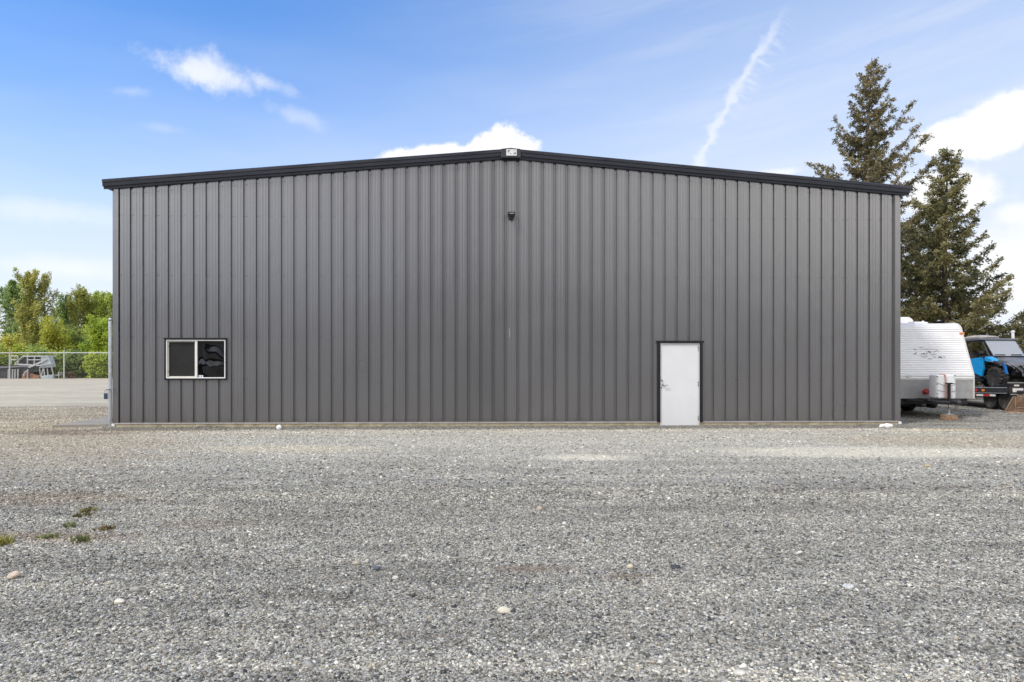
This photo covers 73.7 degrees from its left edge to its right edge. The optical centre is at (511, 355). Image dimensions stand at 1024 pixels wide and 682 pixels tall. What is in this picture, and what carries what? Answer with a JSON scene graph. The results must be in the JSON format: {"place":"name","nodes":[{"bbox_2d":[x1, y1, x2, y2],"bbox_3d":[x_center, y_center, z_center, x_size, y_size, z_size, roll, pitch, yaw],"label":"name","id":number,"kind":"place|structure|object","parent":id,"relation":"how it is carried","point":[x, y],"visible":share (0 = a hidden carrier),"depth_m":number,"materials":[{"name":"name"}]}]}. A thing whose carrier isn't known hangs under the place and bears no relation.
{"place":"outdoors","nodes":[
{"label":"outdoors","id":0,"kind":"place"},
{"bbox_2d":[0,377,1023,681],"bbox_3d":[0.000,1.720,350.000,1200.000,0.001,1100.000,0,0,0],"label":"ground","id":1,"kind":"structure","parent":0,"point":[50,393],"depth_m":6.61,"materials":[{"name":"grey gravel"}]},
{"bbox_2d":[0,343,8,365],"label":"shrub","id":2,"kind":"object","parent":1,"relation":"on","point":[1,350],"visible":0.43,"depth_m":53.30,"materials":[{"name":"green plant"}]},
{"bbox_2d":[0,533,17,545],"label":"weed","id":3,"kind":"object","parent":1,"relation":"on","point":[5,540],"visible":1,"depth_m":6.21,"materials":[{"name":"green plant"}]},
{"bbox_2d":[0,354,21,365],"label":"shrub","id":4,"kind":"object","parent":1,"relation":"on","point":[6,362],"visible":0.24,"depth_m":53.60,"materials":[{"name":"green plant"}]},
{"bbox_2d":[0,332,24,356],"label":"shrub","id":5,"kind":"object","parent":1,"relation":"on","point":[7,340],"visible":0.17,"depth_m":55.91,"materials":[{"name":"green plant"}]},
{"bbox_2d":[7,571,20,578],"bbox_3d":[-3.850,1.697,5.277,0.091,0.064,0.068,-8,-3,-9],"label":"rock","id":6,"kind":"object","parent":1,"relation":"on","point":[13,574],"visible":1,"depth_m":5.26,"materials":[{"name":"beige stone"}]},
{"bbox_2d":[0,278,28,349],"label":"poplar tree","id":7,"kind":"object","parent":1,"relation":"on","point":[12,289],"visible":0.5,"depth_m":62.57,"materials":[{"name":"green plant"}]},
{"bbox_2d":[7,342,26,365],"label":"shrub","id":8,"kind":"object","parent":1,"relation":"on","point":[21,346],"visible":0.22,"depth_m":54.77,"materials":[{"name":"green plant"}]},
{"bbox_2d":[0,356,56,378],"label":"derelict boat","id":9,"kind":"object","parent":1,"relation":"on","point":[33,367],"visible":0.81,"depth_m":51.55,"materials":[{"name":"white metal"}]},
{"bbox_2d":[10,267,53,351],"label":"poplar tree","id":10,"kind":"object","parent":1,"relation":"on","point":[28,281],"visible":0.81,"depth_m":59.66,"materials":[{"name":"green plant"}]},
{"bbox_2d":[19,343,53,372],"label":"shrub","id":11,"kind":"object","parent":1,"relation":"on","point":[34,348],"visible":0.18,"depth_m":54.11,"materials":[{"name":"green plant"}]},
{"bbox_2d":[27,315,49,345],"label":"bushy tree","id":12,"kind":"object","parent":1,"relation":"on","point":[36,334],"visible":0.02,"depth_m":65.48,"materials":[{"name":"green plant"}]},
{"bbox_2d":[29,271,59,351],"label":"poplar tree","id":13,"kind":"object","parent":1,"relation":"on","point":[51,299],"visible":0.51,"depth_m":60.91,"materials":[{"name":"green plant"}]},
{"bbox_2d":[34,530,60,539],"bbox_3d":[-4.397,1.694,6.455,0.235,0.052,0.232,0,0,37],"label":"weed","id":14,"kind":"object","parent":1,"relation":"on","point":[46,536],"visible":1,"depth_m":6.44,"materials":[{"name":"green plant"}]},
{"bbox_2d":[34,315,76,355],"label":"bushy tree","id":15,"kind":"object","parent":1,"relation":"on","point":[53,337],"visible":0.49,"depth_m":57.66,"materials":[{"name":"green plant"}]},
{"bbox_2d":[0,347,112,378],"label":"chain link fence","id":16,"kind":"object","parent":1,"relation":"on","point":[63,364],"visible":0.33,"depth_m":49.58,"materials":[{"name":"metal"}]},
{"bbox_2d":[46,346,77,377],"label":"shrub","id":17,"kind":"object","parent":1,"relation":"on","point":[59,363],"visible":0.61,"depth_m":52.87,"materials":[{"name":"green plant"}]},
{"bbox_2d":[50,306,79,351],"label":"poplar tree","id":18,"kind":"object","parent":1,"relation":"on","point":[56,315],"visible":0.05,"depth_m":67.50,"materials":[{"name":"green plant"}]},
{"bbox_2d":[53,292,80,343],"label":"poplar tree","id":19,"kind":"object","parent":1,"relation":"on","point":[63,315],"visible":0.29,"depth_m":64.65,"materials":[{"name":"green plant"}]},
{"bbox_2d":[65,370,76,377],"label":"dry bush","id":20,"kind":"object","parent":1,"relation":"on","point":[71,375],"visible":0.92,"depth_m":51.71,"materials":[{"name":"brown plant"}]},
{"bbox_2d":[62,521,79,527],"bbox_3d":[-4.446,1.690,6.876,0.168,0.060,0.136,0,0,-21],"label":"weed","id":21,"kind":"object","parent":1,"relation":"on","point":[69,524],"visible":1,"depth_m":6.86,"materials":[{"name":"green plant"}]},
{"bbox_2d":[65,348,88,377],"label":"shrub","id":22,"kind":"object","parent":1,"relation":"on","point":[76,363],"visible":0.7,"depth_m":53.43,"materials":[{"name":"green plant"}]},
{"bbox_2d":[63,325,94,354],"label":"bushy tree","id":23,"kind":"object","parent":1,"relation":"on","point":[76,338],"visible":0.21,"depth_m":59.65,"materials":[{"name":"green plant"}]},
{"bbox_2d":[52,417,107,427],"bbox_3d":[-10.371,1.698,17.479,1.274,0.085,2.485,0,0,0],"label":"apron","id":24,"kind":"object","parent":1,"relation":"on","point":[99,422],"visible":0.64,"depth_m":16.67,"materials":[{"name":"concrete"}]},
{"bbox_2d":[70,533,91,542],"bbox_3d":[-3.986,1.680,6.327,0.268,0.080,0.181,0,0,39],"label":"weed","id":25,"kind":"object","parent":1,"relation":"on","point":[82,538],"visible":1,"depth_m":6.31,"materials":[{"name":"green plant"}]},
{"bbox_2d":[64,283,99,337],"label":"poplar tree","id":26,"kind":"object","parent":1,"relation":"on","point":[81,298],"visible":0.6,"depth_m":62.71,"materials":[{"name":"green plant"}]},
{"bbox_2d":[72,510,94,516],"bbox_3d":[-4.599,1.698,7.334,0.243,0.044,0.229,0,0,0],"label":"weed","id":27,"kind":"object","parent":1,"relation":"on","point":[80,514],"visible":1,"depth_m":7.32,"materials":[{"name":"green plant"}]},
{"bbox_2d":[74,353,97,377],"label":"shrub","id":28,"kind":"object","parent":1,"relation":"on","point":[83,372],"visible":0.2,"depth_m":53.87,"materials":[{"name":"green plant"}]},
{"bbox_2d":[79,506,97,512],"bbox_3d":[-4.648,1.685,7.523,0.225,0.070,0.192,0,0,-42],"label":"weed","id":29,"kind":"object","parent":1,"relation":"on","point":[89,509],"visible":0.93,"depth_m":7.51,"materials":[{"name":"green plant"}]},
{"bbox_2d":[79,350,107,377],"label":"shrub","id":30,"kind":"object","parent":1,"relation":"on","point":[96,369],"visible":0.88,"depth_m":52.86,"materials":[{"name":"green plant"}]},
{"bbox_2d":[76,314,112,354],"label":"bushy tree","id":31,"kind":"object","parent":1,"relation":"on","point":[99,334],"visible":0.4,"depth_m":56.53,"materials":[{"name":"green plant"}]},
{"bbox_2d":[86,290,112,348],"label":"poplar tree","id":32,"kind":"object","parent":1,"relation":"on","point":[95,293],"visible":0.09,"depth_m":65.63,"materials":[{"name":"green plant"}]},
{"bbox_2d":[94,292,112,342],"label":"poplar tree","id":33,"kind":"object","parent":1,"relation":"on","point":[107,303],"visible":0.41,"depth_m":63.45,"materials":[{"name":"green plant"}]},
{"bbox_2d":[92,523,115,531],"bbox_3d":[-4.027,1.696,6.761,0.216,0.049,0.206,0,0,0],"label":"weed","id":34,"kind":"object","parent":1,"relation":"on","point":[106,527],"visible":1,"depth_m":6.75,"materials":[{"name":"brown plant"}]},
{"bbox_2d":[101,350,112,377],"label":"shrub","id":35,"kind":"object","parent":1,"relation":"on","point":[106,358],"visible":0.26,"depth_m":53.30,"materials":[{"name":"green plant"}]},
{"bbox_2d":[108,318,112,426],"bbox_3d":[-9.619,0.458,16.375,0.138,2.725,0.107,0,0,0],"label":"gate post","id":36,"kind":"object","parent":1,"relation":"on","point":[110,388],"visible":0.95,"depth_m":16.35,"materials":[{"name":"metal"}]},
{"bbox_2d":[114,598,124,604],"bbox_3d":[-2.723,1.708,4.739,0.070,0.044,0.064,0,-10,27],"label":"rock","id":37,"kind":"object","parent":1,"relation":"on","point":[119,601],"visible":0.99,"depth_m":4.72,"materials":[{"name":"white stone"}]},
{"bbox_2d":[130,586,140,592],"bbox_3d":[-2.741,1.706,4.972,0.074,0.056,0.062,1,-10,8],"label":"rock","id":38,"kind":"object","parent":1,"relation":"on","point":[135,589],"visible":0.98,"depth_m":4.95,"materials":[{"name":"grey stone"}]},
{"bbox_2d":[373,566,380,570],"bbox_3d":[-1.084,1.705,5.476,0.058,0.045,0.050,8,1,21],"label":"rock","id":39,"kind":"object","parent":1,"relation":"on","point":[377,568],"visible":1,"depth_m":5.46,"materials":[{"name":"grey stone"}]},
{"bbox_2d":[497,606,510,613],"bbox_3d":[-0.053,1.707,4.579,0.091,0.049,0.070,-3,3,-27],"label":"rock","id":40,"kind":"object","parent":1,"relation":"on","point":[503,609],"visible":0.99,"depth_m":4.56,"materials":[{"name":"beige stone"}]},
{"bbox_2d":[102,148,910,426],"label":"metal building","id":41,"kind":"structure","parent":1,"relation":"on","point":[444,290],"depth_m":16.67,"materials":[{"name":"grey metal"}]},
{"bbox_2d":[163,338,227,379],"bbox_3d":[-7.617,0.076,16.467,1.533,1.016,0.122,0,0,-2],"label":"window","id":42,"kind":"structure","parent":41,"relation":"in","point":[183,357],"depth_m":16.47,"materials":[{"name":"black glass"}]},
{"bbox_2d":[506,149,516,155],"bbox_3d":[-0.011,-4.917,16.504,0.254,0.156,0.014,0,0,-2],"label":"sign","id":43,"kind":"object","parent":41,"relation":"attached to","point":[511,152],"visible":1,"depth_m":16.50,"materials":[{"name":"white plastic"}]},
{"bbox_2d":[508,212,514,219],"bbox_3d":[-0.013,-3.397,16.566,0.185,0.153,0.200,0,0,-2],"label":"wall light","id":44,"kind":"object","parent":41,"relation":"attached to","point":[511,215],"visible":1,"depth_m":16.50,"materials":[{"name":"black plastic"}]},
{"bbox_2d":[656,341,703,424],"bbox_3d":[4.122,0.694,16.771,1.173,2.129,0.150,0,0,-2],"label":"door","id":45,"kind":"structure","parent":41,"relation":"in","point":[679,363],"depth_m":16.76,"materials":[{"name":"white paint"}]},
{"bbox_2d":[733,669,745,675],"bbox_3d":[1.227,1.711,3.682,0.066,0.028,0.048,-3,3,-3],"label":"rock","id":46,"kind":"object","parent":1,"relation":"on","point":[738,672],"visible":1,"depth_m":3.67,"materials":[{"name":"white stone"}]},
{"bbox_2d":[842,583,853,588],"bbox_3d":[2.500,1.712,5.071,0.082,0.026,0.075,0,0,-39],"label":"rock","id":47,"kind":"object","parent":1,"relation":"on","point":[848,586],"visible":1,"depth_m":5.05,"materials":[{"name":"white stone"}]},
{"bbox_2d":[806,56,968,321],"bbox_3d":[16.693,-6.111,32.225,7.278,15.738,7.519,0,0,-19],"label":"fir tree","id":48,"kind":"object","parent":1,"relation":"on","point":[868,153],"visible":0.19,"depth_m":31.84,"materials":[{"name":"green plant"}]},
{"bbox_2d":[884,423,893,427],"bbox_3d":[8.996,1.686,16.314,0.218,0.138,0.144,5,8,15],"label":"rock","id":49,"kind":"object","parent":1,"relation":"on","point":[887,425],"visible":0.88,"depth_m":16.27,"materials":[{"name":"white stone"}]},
{"bbox_2d":[900,238,960,320],"bbox_3d":[20.997,-2.236,36.523,5.680,8.650,6.186,0,0,29],"label":"fir tree","id":50,"kind":"object","parent":1,"relation":"on","point":[909,292],"visible":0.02,"depth_m":35.96,"materials":[{"name":"green plant"}]},
{"bbox_2d":[900,317,974,414],"bbox_3d":[11.668,0.273,21.670,2.476,2.895,7.860,0,0,0],"label":"caravan","id":51,"kind":"object","parent":1,"relation":"on","point":[936,368],"visible":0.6,"depth_m":19.12,"materials":[{"name":"metal"}]},
{"bbox_2d":[940,414,958,420],"bbox_3d":[11.650,1.645,18.200,0.360,0.141,0.240,0,0,-7],"label":"wood block","id":52,"kind":"object","parent":1,"relation":"on","point":[947,417],"depth_m":18.10,"materials":[{"name":"brown wood"}]},
{"bbox_2d":[900,147,1023,386],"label":"fir tree","id":53,"kind":"object","parent":1,"relation":"on","point":[938,211],"visible":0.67,"depth_m":27.53,"materials":[{"name":"green plant"}]},
{"bbox_2d":[975,383,1023,409],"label":"flatbed trailer","id":54,"kind":"object","parent":1,"relation":"on","point":[997,396],"visible":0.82,"depth_m":21.46,"materials":[{"name":"metal"}]},
{"bbox_2d":[965,330,1023,386],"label":"utility vehicle","id":55,"kind":"object","parent":54,"relation":"on","point":[1002,360],"visible":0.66,"depth_m":22.54,"materials":[{"name":"metal"}]},
{"bbox_2d":[970,357,984,376],"bbox_3d":[15.565,0.355,23.105,0.085,0.707,1.127,0,-2,-2],"label":"door","id":56,"kind":"structure","parent":55,"relation":"in","point":[978,364],"depth_m":22.73,"materials":[{"name":"blue plastic"}]},
{"bbox_2d":[964,335,998,338],"bbox_3d":[16.253,-0.593,23.733,1.014,0.238,1.022,0,-2,-1],"label":"roof","id":57,"kind":"object","parent":55,"relation":"on","point":[978,336],"visible":0.5,"depth_m":23.41,"materials":[{"name":"white metal"}]},
{"bbox_2d":[1004,395,1023,412],"bbox_3d":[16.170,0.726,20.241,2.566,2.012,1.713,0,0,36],"label":"wooden ramp","id":58,"kind":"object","parent":1,"relation":"on","point":[1016,404],"visible":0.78,"depth_m":20.43,"materials":[{"name":"wood"}]},
{"bbox_2d":[1009,321,1023,381],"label":"fir tree","id":59,"kind":"object","parent":1,"relation":"on","point":[1022,342],"visible":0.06,"depth_m":44.07,"materials":[{"name":"green plant"}]},
{"bbox_2d":[0,0,1023,339],"label":"sky","id":60,"kind":"structure","parent":0,"point":[92,91],"materials":[{"name":"blue"}]}
]}

